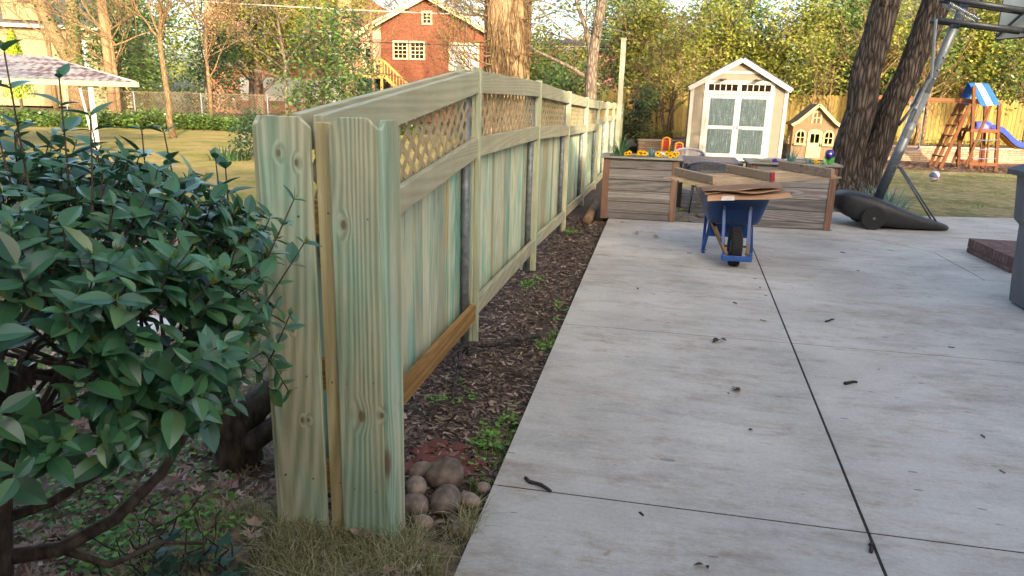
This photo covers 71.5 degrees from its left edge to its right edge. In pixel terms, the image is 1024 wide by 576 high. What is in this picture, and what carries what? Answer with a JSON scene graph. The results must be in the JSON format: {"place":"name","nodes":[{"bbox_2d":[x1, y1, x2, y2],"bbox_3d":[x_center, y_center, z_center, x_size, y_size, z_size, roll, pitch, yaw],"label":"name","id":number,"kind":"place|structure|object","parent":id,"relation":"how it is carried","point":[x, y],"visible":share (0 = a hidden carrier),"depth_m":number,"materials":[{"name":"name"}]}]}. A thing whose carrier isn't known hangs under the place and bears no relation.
{"place":"outdoors","nodes":[
{"label":"outdoors","id":0,"kind":"place"},
{"bbox_2d":[0,232,276,575],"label":"lawn verge","id":1,"kind":"structure","parent":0,"point":[206,482],"depth_m":3.08,"materials":[{"name":"green plant"}]},
{"bbox_2d":[57,497,232,575],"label":"vine tangle","id":2,"kind":"object","parent":1,"relation":"on","point":[184,556],"visible":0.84,"depth_m":2.47,"materials":[{"name":"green plant"}]},
{"bbox_2d":[0,39,323,575],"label":"hedge shrub","id":3,"kind":"object","parent":1,"relation":"on","point":[88,301],"visible":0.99,"depth_m":1.68,"materials":[{"name":"green plant"}]},
{"bbox_2d":[134,527,260,575],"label":"ivy foliage","id":4,"kind":"object","parent":1,"relation":"on","point":[173,565],"visible":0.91,"depth_m":2.49,"materials":[{"name":"green plant"}]},
{"bbox_2d":[0,232,451,575],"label":"leaf litter","id":5,"kind":"object","parent":1,"relation":"on","point":[44,570],"visible":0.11,"depth_m":2.93,"materials":[{"name":"brown plant"}]},
{"bbox_2d":[4,227,577,575],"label":"weeds","id":6,"kind":"object","parent":1,"relation":"on","point":[109,533],"visible":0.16,"depth_m":2.88,"materials":[{"name":"green plant"}]},
{"bbox_2d":[0,119,470,232],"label":"lawn","id":7,"kind":"structure","parent":0,"point":[191,146],"depth_m":21.15,"materials":[{"name":"green plant"}]},
{"bbox_2d":[0,54,138,150],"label":"gazebo","id":8,"kind":"object","parent":7,"relation":"on","point":[35,67],"visible":0.88,"depth_m":18.22,"materials":[{"name":"white metal"}]},
{"bbox_2d":[0,0,229,125],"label":"bare tree","id":9,"kind":"object","parent":7,"relation":"on","point":[108,35],"visible":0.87,"depth_m":30.27,"materials":[{"name":"beige plant"}]},
{"bbox_2d":[118,0,179,137],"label":"leaning tree","id":10,"kind":"object","parent":7,"relation":"on","point":[163,13],"visible":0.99,"depth_m":24.49,"materials":[{"name":"beige plant"}]},
{"bbox_2d":[0,104,425,135],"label":"ivy bank","id":11,"kind":"structure","parent":7,"relation":"on","point":[44,118],"depth_m":30.08,"materials":[{"name":"green plant"}]},
{"bbox_2d":[203,145,253,161],"bbox_3d":[-6.899,-3.350,17.570,1.246,0.406,1.350,9,17,27],"label":"yucca","id":12,"kind":"object","parent":7,"relation":"on","point":[229,157],"visible":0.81,"depth_m":17.38,"materials":[{"name":"green plant"}]},
{"bbox_2d":[172,0,286,116],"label":"bare tree","id":13,"kind":"object","parent":7,"relation":"on","point":[206,33],"visible":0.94,"depth_m":31.07,"materials":[{"name":"beige plant"}]},
{"bbox_2d":[221,107,263,158],"bbox_3d":[-6.568,-3.870,17.900,1.316,1.405,1.203,4,15,11],"label":"dark shrub","id":14,"kind":"object","parent":7,"relation":"on","point":[245,137],"visible":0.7,"depth_m":17.75,"materials":[{"name":"green plant"}]},
{"bbox_2d":[64,89,454,128],"bbox_3d":[-11.165,-8.066,32.555,17.681,1.500,0.070,0,15,-4],"label":"chain link fence","id":15,"kind":"object","parent":7,"relation":"on","point":[200,101],"visible":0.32,"depth_m":32.25,"materials":[{"name":"metal"}]},
{"bbox_2d":[263,3,379,111],"bbox_3d":[-5.767,-6.261,21.146,3.621,4.403,2.476,4,15,11],"label":"evergreen tree","id":16,"kind":"object","parent":7,"relation":"on","point":[323,95],"visible":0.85,"depth_m":20.98,"materials":[{"name":"green plant"}]},
{"bbox_2d":[312,0,392,98],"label":"evergreen tree","id":17,"kind":"object","parent":7,"relation":"on","point":[357,48],"visible":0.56,"depth_m":30.21,"materials":[{"name":"green plant"}]},
{"bbox_2d":[406,0,585,135],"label":"tree","id":18,"kind":"object","parent":7,"relation":"on","point":[507,43],"visible":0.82,"depth_m":25.55,"materials":[{"name":"green plant"}]},
{"bbox_2d":[525,44,616,120],"bbox_3d":[1.871,-5.888,21.811,3.054,2.932,2.196,4,15,11],"label":"multi stem shrub","id":19,"kind":"object","parent":7,"relation":"on","point":[565,79],"visible":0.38,"depth_m":21.55,"materials":[{"name":"green plant"}]},
{"bbox_2d":[489,0,659,123],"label":"slim tree","id":20,"kind":"object","parent":7,"relation":"on","point":[593,47],"visible":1,"depth_m":18.10,"materials":[{"name":"brown plant"}]},
{"bbox_2d":[91,485,509,575],"bbox_3d":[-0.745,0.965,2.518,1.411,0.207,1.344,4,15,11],"label":"dry grass","id":21,"kind":"structure","parent":0,"point":[377,559],"depth_m":2.63,"materials":[{"name":"green plant"}]},
{"bbox_2d":[328,179,606,545],"bbox_3d":[1.772,-1.925,14.077,0.760,0.040,23.640,4,15,11],"label":"mulch bed","id":22,"kind":"object","parent":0,"point":[589,198],"visible":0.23,"depth_m":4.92,"materials":[{"name":"brown wood"}]},
{"bbox_2d":[406,475,426,494],"bbox_3d":[-0.425,0.885,3.170,0.090,0.088,0.126,-2,15,-14],"label":"river stone","id":23,"kind":"object","parent":22,"relation":"on","point":[416,484],"visible":0.77,"depth_m":3.13,"materials":[{"name":"grey stone"}]},
{"bbox_2d":[405,492,428,515],"bbox_3d":[-0.412,0.922,3.027,0.130,0.096,0.110,4,15,11],"label":"river stone","id":24,"kind":"object","parent":22,"relation":"on","point":[415,501],"visible":0.7,"depth_m":2.99,"materials":[{"name":"grey stone"}]},
{"bbox_2d":[408,461,431,478],"bbox_3d":[-0.423,0.848,3.307,0.118,0.087,0.080,-11,20,-40],"label":"river stone","id":25,"kind":"object","parent":22,"relation":"on","point":[419,468],"visible":0.56,"depth_m":3.27,"materials":[{"name":"grey stone"}]},
{"bbox_2d":[409,437,448,456],"bbox_3d":[-0.417,0.822,3.580,0.076,0.060,0.200,18,23,40],"label":"paver brick","id":26,"kind":"object","parent":22,"relation":"on","point":[425,447],"visible":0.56,"depth_m":3.56,"materials":[{"name":"red brick"}]},
{"bbox_2d":[425,457,463,489],"bbox_3d":[-0.308,0.852,3.234,0.171,0.160,0.153,4,15,11],"label":"river stone","id":27,"kind":"object","parent":22,"relation":"on","point":[444,470],"visible":0.78,"depth_m":3.19,"materials":[{"name":"grey stone"}]},
{"bbox_2d":[430,484,460,516],"bbox_3d":[-0.281,0.907,3.042,0.125,0.121,0.185,4,15,11],"label":"river stone","id":28,"kind":"object","parent":22,"relation":"on","point":[441,495],"visible":0.96,"depth_m":2.99,"materials":[{"name":"grey stone"}]},
{"bbox_2d":[460,491,481,507],"bbox_3d":[-0.184,0.918,3.083,0.117,0.062,0.073,17,21,45],"label":"river stone","id":29,"kind":"object","parent":22,"relation":"on","point":[471,496],"visible":0.73,"depth_m":3.06,"materials":[{"name":"grey stone"}]},
{"bbox_2d":[462,457,486,478],"bbox_3d":[-0.217,0.878,3.385,0.200,0.060,0.076,-15,23,-42],"label":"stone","id":30,"kind":"object","parent":22,"relation":"on","point":[467,466],"visible":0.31,"depth_m":3.39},
{"bbox_2d":[408,334,541,417],"bbox_3d":[-0.225,0.444,4.507,0.555,0.180,1.507,16,20,42],"label":"fallen branch","id":31,"kind":"object","parent":22,"relation":"on","point":[496,343],"visible":0.9,"depth_m":4.59,"materials":[{"name":"brown wood"}]},
{"bbox_2d":[583,199,598,224],"bbox_3d":[1.228,-1.179,10.907,0.144,0.146,1.804,4,15,9],"label":"log","id":32,"kind":"object","parent":22,"relation":"on","point":[589,216],"visible":1,"depth_m":10.43,"materials":[{"name":"brown wood"}]},
{"bbox_2d":[614,38,626,150],"bbox_3d":[1.969,-3.108,13.116,0.090,2.840,0.090,4,15,11],"label":"tall post","id":33,"kind":"object","parent":22,"relation":"on","point":[620,86],"visible":0.56,"depth_m":12.94,"materials":[{"name":"wood"}]},
{"bbox_2d":[130,0,846,107],"label":"sky","id":34,"kind":"structure","parent":0,"point":[562,21],"materials":[{"name":"white"}]},
{"bbox_2d":[0,91,998,565],"bbox_3d":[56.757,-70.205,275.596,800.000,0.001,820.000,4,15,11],"label":"ground","id":35,"kind":"structure","parent":0,"point":[184,103],"depth_m":56.59,"materials":[{"name":"green plant"}]},
{"bbox_2d":[0,29,36,109],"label":"cone evergreen","id":36,"kind":"object","parent":35,"relation":"on","point":[15,49],"visible":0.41,"depth_m":49.80,"materials":[{"name":"green plant"}]},
{"bbox_2d":[31,0,89,116],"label":"forked tree","id":37,"kind":"object","parent":35,"relation":"on","point":[70,57],"visible":0.4,"depth_m":40.92,"materials":[{"name":"beige plant"}]},
{"bbox_2d":[0,0,152,109],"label":"bare tree","id":38,"kind":"object","parent":35,"relation":"on","point":[53,87],"visible":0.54,"depth_m":51.77,"materials":[{"name":"beige plant"}]},
{"bbox_2d":[0,0,153,107],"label":"yellow house","id":39,"kind":"structure","parent":35,"relation":"on","point":[33,47],"depth_m":57.60,"materials":[{"name":"paint"}]},
{"bbox_2d":[97,0,116,113],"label":"tree trunk","id":40,"kind":"object","parent":35,"relation":"on","point":[105,46],"visible":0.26,"depth_m":31.76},
{"bbox_2d":[110,19,738,47],"bbox_3d":[-3.576,-11.291,31.987,29.051,0.723,0.040,1,15,-1],"label":"overhead cable","id":41,"kind":"object","parent":40,"relation":"attached to","point":[320,38],"visible":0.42,"depth_m":31.89,"materials":[{"name":"metal"}]},
{"bbox_2d":[182,0,736,18],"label":"overhead cable","id":42,"kind":"object","parent":40,"relation":"attached to","point":[383,11],"visible":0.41,"depth_m":30.80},
{"bbox_2d":[34,0,184,114],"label":"evergreen tree","id":43,"kind":"object","parent":35,"relation":"on","point":[97,48],"visible":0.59,"depth_m":33.88,"materials":[{"name":"green plant"}]},
{"bbox_2d":[81,0,193,115],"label":"evergreen tree","id":44,"kind":"object","parent":35,"relation":"on","point":[143,3],"visible":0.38,"depth_m":40.00,"materials":[{"name":"green plant"}]},
{"bbox_2d":[169,18,265,119],"bbox_3d":[-14.553,-10.383,34.528,4.852,5.498,3.495,4,15,11],"label":"evergreen tree","id":45,"kind":"object","parent":35,"relation":"on","point":[190,71],"visible":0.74,"depth_m":34.34,"materials":[{"name":"green plant"}]},
{"bbox_2d":[190,0,289,116],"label":"evergreen tree","id":46,"kind":"object","parent":35,"relation":"on","point":[251,88],"visible":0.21,"depth_m":40.97,"materials":[{"name":"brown plant"}]},
{"bbox_2d":[187,0,320,114],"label":"evergreen tree","id":47,"kind":"object","parent":35,"relation":"on","point":[260,89],"visible":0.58,"depth_m":34.94,"materials":[{"name":"green plant"}]},
{"bbox_2d":[225,0,329,115],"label":"bare tree","id":48,"kind":"object","parent":35,"relation":"on","point":[273,36],"visible":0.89,"depth_m":32.19,"materials":[{"name":"brown plant"}]},
{"bbox_2d":[192,0,387,114],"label":"salmon brick house","id":49,"kind":"structure","parent":35,"relation":"on","point":[270,91],"depth_m":51.14,"materials":[{"name":"pink brick"}]},
{"bbox_2d":[253,0,361,109],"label":"evergreen tree","id":50,"kind":"object","parent":35,"relation":"on","point":[302,42],"visible":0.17,"depth_m":41.21,"materials":[{"name":"green plant"}]},
{"bbox_2d":[281,0,373,96],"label":"pale trunk tree","id":51,"kind":"object","parent":35,"relation":"on","point":[341,3],"visible":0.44,"depth_m":35.93,"materials":[{"name":"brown plant"}]},
{"bbox_2d":[314,0,458,89],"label":"bare tree","id":52,"kind":"object","parent":35,"relation":"on","point":[371,44],"visible":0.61,"depth_m":40.02,"materials":[{"name":"beige plant"}]},
{"bbox_2d":[354,0,485,122],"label":"red brick house","id":53,"kind":"structure","parent":35,"relation":"on","point":[399,59],"depth_m":45.55,"materials":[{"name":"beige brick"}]},
{"bbox_2d":[393,41,407,59],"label":"window","id":54,"kind":"structure","parent":53,"relation":"in","point":[400,51],"depth_m":45.75,"materials":[{"name":"white glass"}]},
{"bbox_2d":[409,41,424,59],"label":"window","id":55,"kind":"structure","parent":53,"relation":"in","point":[415,53],"depth_m":45.66,"materials":[{"name":"white glass"}]},
{"bbox_2d":[252,65,623,548],"bbox_3d":[1.464,-2.556,12.866,0.470,2.005,21.785,4,15,11],"label":"wooden fence","id":56,"kind":"object","parent":35,"relation":"on","point":[401,279],"visible":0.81,"depth_m":2.71,"materials":[{"name":"wood"}]},
{"bbox_2d":[131,0,854,106],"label":"distant woods","id":57,"kind":"object","parent":35,"relation":"on","point":[193,41],"visible":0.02,"depth_m":74.41,"materials":[{"name":"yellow plant"}]},
{"bbox_2d":[530,27,613,124],"bbox_3d":[2.019,-9.059,31.369,5.267,4.934,3.530,4,15,11],"label":"evergreen tree","id":58,"kind":"object","parent":35,"relation":"on","point":[576,58],"visible":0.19,"depth_m":30.81,"materials":[{"name":"green plant"}]},
{"bbox_2d":[547,0,675,98],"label":"evergreen tree","id":59,"kind":"object","parent":35,"relation":"on","point":[604,55],"visible":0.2,"depth_m":35.33,"materials":[{"name":"green plant"}]},
{"bbox_2d":[531,40,778,128],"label":"tree","id":60,"kind":"object","parent":35,"relation":"on","point":[577,43],"visible":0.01,"depth_m":43.03,"materials":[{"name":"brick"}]},
{"bbox_2d":[603,0,707,143],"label":"evergreen tree","id":61,"kind":"object","parent":35,"relation":"on","point":[638,26],"visible":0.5,"depth_m":29.09,"materials":[{"name":"green plant"}]},
{"bbox_2d":[651,0,774,122],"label":"evergreen tree","id":62,"kind":"object","parent":35,"relation":"on","point":[730,39],"visible":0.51,"depth_m":29.31,"materials":[{"name":"green plant"}]},
{"bbox_2d":[681,0,790,71],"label":"evergreen tree","id":63,"kind":"object","parent":35,"relation":"on","point":[751,4],"visible":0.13,"depth_m":33.37,"materials":[{"name":"green plant"}]},
{"bbox_2d":[728,0,856,106],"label":"evergreen tree","id":64,"kind":"object","parent":35,"relation":"on","point":[772,62],"visible":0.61,"depth_m":28.50,"materials":[{"name":"green plant"}]},
{"bbox_2d":[790,0,911,118],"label":"evergreen tree","id":65,"kind":"object","parent":35,"relation":"on","point":[851,10],"visible":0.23,"depth_m":28.83,"materials":[{"name":"green plant"}]},
{"bbox_2d":[855,184,914,210],"bbox_3d":[6.124,-1.477,11.595,0.986,0.491,1.213,-4,16,-19],"label":"bulb plant","id":66,"kind":"object","parent":35,"relation":"on","point":[889,199],"visible":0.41,"depth_m":11.41,"materials":[{"name":"green plant"}]},
{"bbox_2d":[624,149,821,163],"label":"soil","id":67,"kind":"structure","parent":0,"point":[634,151],"depth_m":24.16,"materials":[{"name":"soil"}]},
{"bbox_2d":[684,57,793,161],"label":"garden shed","id":68,"kind":"structure","parent":67,"relation":"on","point":[737,109],"depth_m":20.78,"materials":[{"name":"beige wood"}]},
{"bbox_2d":[702,94,738,156],"bbox_3d":[6.129,-4.772,20.967,0.876,1.780,0.042,4,15,11],"label":"door","id":69,"kind":"structure","parent":68,"relation":"in","point":[721,110],"depth_m":20.95,"materials":[{"name":"white wood"}]},
{"bbox_2d":[709,83,737,91],"bbox_3d":[6.142,-5.834,20.698,0.810,0.230,0.022,4,15,11],"label":"transom window","id":70,"kind":"structure","parent":68,"relation":"in","point":[724,87],"depth_m":20.69,"materials":[{"name":"white glass"}]},
{"bbox_2d":[733,95,770,157],"bbox_3d":[6.993,-4.703,20.796,0.876,1.780,0.062,4,15,11],"label":"door","id":71,"kind":"structure","parent":68,"relation":"in","point":[752,111],"depth_m":20.79,"materials":[{"name":"white wood"}]},
{"bbox_2d":[741,84,770,92],"bbox_3d":[7.044,-5.764,20.530,0.810,0.230,0.022,4,15,11],"label":"transom window","id":72,"kind":"structure","parent":68,"relation":"in","point":[765,88],"depth_m":20.53,"materials":[{"name":"white glass"}]},
{"bbox_2d":[785,104,839,159],"bbox_3d":[9.618,-5.023,22.824,1.535,1.729,1.312,4,15,11],"label":"playhouse","id":73,"kind":"object","parent":67,"relation":"on","point":[812,130],"visible":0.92,"depth_m":22.42,"materials":[{"name":"brown wood"}]},
{"bbox_2d":[805,129,822,157],"bbox_3d":[9.518,-4.547,22.427,0.420,0.890,0.059,4,15,11],"label":"door","id":74,"kind":"structure","parent":73,"relation":"in","point":[812,149],"depth_m":22.45,"materials":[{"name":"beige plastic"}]},
{"bbox_2d":[636,187,839,229],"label":"flagstone terrace","id":75,"kind":"structure","parent":0,"point":[691,216],"depth_m":11.38,"materials":[{"name":"grey stone"}]},
{"bbox_2d":[687,160,726,212],"bbox_3d":[3.011,-1.579,11.015,0.640,0.828,0.577,4,15,11],"label":"woven chair","id":76,"kind":"object","parent":75,"relation":"on","point":[695,168],"visible":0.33,"depth_m":10.74,"materials":[{"name":"grey wicker"}]},
{"bbox_2d":[676,155,742,206],"bbox_3d":[3.288,-1.812,12.076,1.000,0.741,1.440,4,15,11],"label":"patio table","id":77,"kind":"object","parent":75,"relation":"on","point":[686,161],"visible":0.55,"depth_m":11.59,"materials":[{"name":"grey metal"}]},
{"bbox_2d":[454,212,1023,575],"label":"patio","id":78,"kind":"structure","parent":0,"point":[647,415],"depth_m":3.91,"materials":[{"name":"concrete"}]},
{"bbox_2d":[600,152,682,221],"bbox_3d":[1.868,-1.484,10.410,1.145,0.893,0.710,4,15,11],"label":"planter box","id":79,"kind":"object","parent":78,"relation":"on","point":[634,186],"visible":0.9,"depth_m":10.13,"materials":[{"name":"brown wood"}]},
{"bbox_2d":[694,185,768,265],"bbox_3d":[2.459,-0.764,8.051,0.778,0.762,1.719,4,15,9],"label":"wheelbarrow","id":80,"kind":"object","parent":78,"relation":"on","point":[738,219],"visible":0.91,"depth_m":7.55,"materials":[{"name":"blue plastic"}]},
{"bbox_2d":[707,187,791,200],"bbox_3d":[2.481,-1.023,7.598,0.813,0.122,0.925,4,15,11],"label":"cardboard sheet","id":81,"kind":"object","parent":80,"relation":"on","point":[782,193],"visible":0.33,"depth_m":7.21,"materials":[{"name":"brown cardboard"}]},
{"bbox_2d":[700,187,778,193],"bbox_3d":[2.386,-1.069,7.571,0.751,0.080,0.909,4,15,11],"label":"cardboard sheet","id":82,"kind":"object","parent":81,"relation":"on","point":[759,190],"visible":0.23,"depth_m":7.24,"materials":[{"name":"brown cardboard"}]},
{"bbox_2d":[702,182,781,190],"bbox_3d":[2.441,-1.106,7.608,0.840,0.079,1.000,4,15,11],"label":"cardboard sheet","id":83,"kind":"object","parent":82,"relation":"on","point":[737,187],"visible":0.52,"depth_m":7.35,"materials":[{"name":"brown cardboard"}]},
{"bbox_2d":[663,160,840,186],"bbox_3d":[2.439,-1.190,7.406,1.674,0.241,0.849,4,15,11],"label":"pallet","id":84,"kind":"object","parent":83,"relation":"on","point":[786,172],"visible":1,"depth_m":7.29,"materials":[{"name":"brown wood"}]},
{"bbox_2d":[742,158,843,230],"bbox_3d":[3.875,-1.330,10.036,1.220,0.893,0.710,4,15,11],"label":"planter box","id":85,"kind":"object","parent":78,"relation":"on","point":[809,204],"visible":0.52,"depth_m":9.74,"materials":[{"name":"brown wood"}]},
{"bbox_2d":[833,0,1023,229],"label":"basketball hoop","id":86,"kind":"object","parent":78,"relation":"on","point":[874,212],"visible":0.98,"depth_m":9.84,"materials":[{"name":"black plastic"}]},
{"bbox_2d":[966,238,1015,272],"bbox_3d":[6.144,-0.318,7.875,1.600,0.172,1.112,4,15,11],"label":"brick step","id":87,"kind":"object","parent":78,"relation":"on","point":[999,253],"visible":0.84,"depth_m":8.03,"materials":[{"name":"brown brick"}]},
{"bbox_2d":[1007,164,1023,307],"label":"trash bin","id":88,"kind":"object","parent":78,"relation":"on","point":[1016,294],"visible":1,"depth_m":6.15,"materials":[{"name":"grey plastic"}]},
{"bbox_2d":[606,163,1016,228],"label":"back lawn","id":89,"kind":"structure","parent":0,"point":[943,193],"depth_m":14.78,"materials":[{"name":"green plant"}]},
{"bbox_2d":[0,171,1014,559],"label":"shade grass","id":90,"kind":"structure","parent":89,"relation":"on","point":[510,437],"depth_m":3.59,"materials":[{"name":"green plant"}]},
{"bbox_2d":[829,0,949,194],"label":"oak tree","id":91,"kind":"object","parent":89,"relation":"on","point":[864,139],"visible":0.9,"depth_m":13.32,"materials":[{"name":"brown plant"}]},
{"bbox_2d":[623,134,1009,147],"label":"raised bed soil","id":92,"kind":"structure","parent":0,"point":[683,138],"depth_m":25.44,"materials":[{"name":"soil"}]},
{"bbox_2d":[621,91,627,148],"bbox_3d":[4.012,-6.033,25.474,0.050,1.920,4.500,4,15,11],"label":"side fence","id":93,"kind":"object","parent":92,"relation":"on","point":[624,101],"visible":0.47,"depth_m":24.75,"materials":[{"name":"brown wood"}]},
{"bbox_2d":[622,78,665,146],"bbox_3d":[4.279,-6.026,24.616,1.930,2.386,1.542,4,15,11],"label":"corner ivy","id":94,"kind":"object","parent":93,"relation":"attached to","point":[637,110],"visible":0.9,"depth_m":24.42,"materials":[{"name":"green plant"}]},
{"bbox_2d":[624,1,732,138],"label":"multi stem shrub","id":95,"kind":"object","parent":92,"relation":"on","point":[673,95],"visible":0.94,"depth_m":24.67,"materials":[{"name":"green plant"}]},
{"bbox_2d":[601,89,1023,144],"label":"picket fence","id":96,"kind":"object","parent":92,"relation":"on","point":[1011,124],"visible":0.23,"depth_m":26.85,"materials":[{"name":"yellow wood"}]},
{"bbox_2d":[780,19,859,115],"bbox_3d":[11.023,-7.451,25.631,2.854,4.467,2.942,4,15,11],"label":"multi stem shrub","id":97,"kind":"object","parent":92,"relation":"on","point":[822,80],"visible":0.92,"depth_m":25.49,"materials":[{"name":"green plant"}]},
{"bbox_2d":[629,130,1021,147],"bbox_3d":[11.659,-5.170,24.678,15.431,0.307,2.462,1,15,-1],"label":"bed ground cover","id":98,"kind":"object","parent":92,"relation":"on","point":[660,133],"visible":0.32,"depth_m":24.51,"materials":[{"name":"green plant"}]},
{"bbox_2d":[834,0,939,100],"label":"multi stem shrub","id":99,"kind":"object","parent":92,"relation":"on","point":[896,45],"visible":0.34,"depth_m":24.81,"materials":[{"name":"green plant"}]},
{"bbox_2d":[880,0,997,144],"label":"multi stem shrub","id":100,"kind":"object","parent":92,"relation":"on","point":[918,132],"visible":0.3,"depth_m":25.10,"materials":[{"name":"green plant"}]},
{"bbox_2d":[881,0,1009,129],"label":"evergreen tree","id":101,"kind":"object","parent":92,"relation":"on","point":[977,63],"visible":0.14,"depth_m":27.54,"materials":[{"name":"green plant"}]},
{"bbox_2d":[951,0,1023,122],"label":"evergreen tree","id":102,"kind":"object","parent":92,"relation":"on","point":[989,16],"visible":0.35,"depth_m":27.09,"materials":[{"name":"green plant"}]},
{"bbox_2d":[970,22,1023,141],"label":"multi stem shrub","id":103,"kind":"object","parent":92,"relation":"on","point":[1020,78],"visible":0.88,"depth_m":24.05,"materials":[{"name":"green plant"}]},
{"bbox_2d":[814,160,1020,173],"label":"play area mulch","id":104,"kind":"object","parent":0,"point":[961,167],"visible":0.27,"depth_m":21.50,"materials":[{"name":"brown plant"}]},
{"bbox_2d":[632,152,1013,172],"bbox_3d":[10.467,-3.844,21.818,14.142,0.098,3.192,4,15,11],"label":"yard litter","id":105,"kind":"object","parent":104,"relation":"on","point":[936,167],"visible":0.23,"depth_m":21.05,"materials":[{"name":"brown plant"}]},
{"bbox_2d":[637,139,1023,163],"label":"retaining wall","id":106,"kind":"structure","parent":104,"relation":"on","point":[925,153],"depth_m":23.68,"materials":[{"name":"wood"}]},
{"bbox_2d":[878,83,1023,170],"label":"swing set","id":107,"kind":"object","parent":104,"relation":"on","point":[972,96],"visible":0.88,"depth_m":20.64,"materials":[{"name":"orange wood"}]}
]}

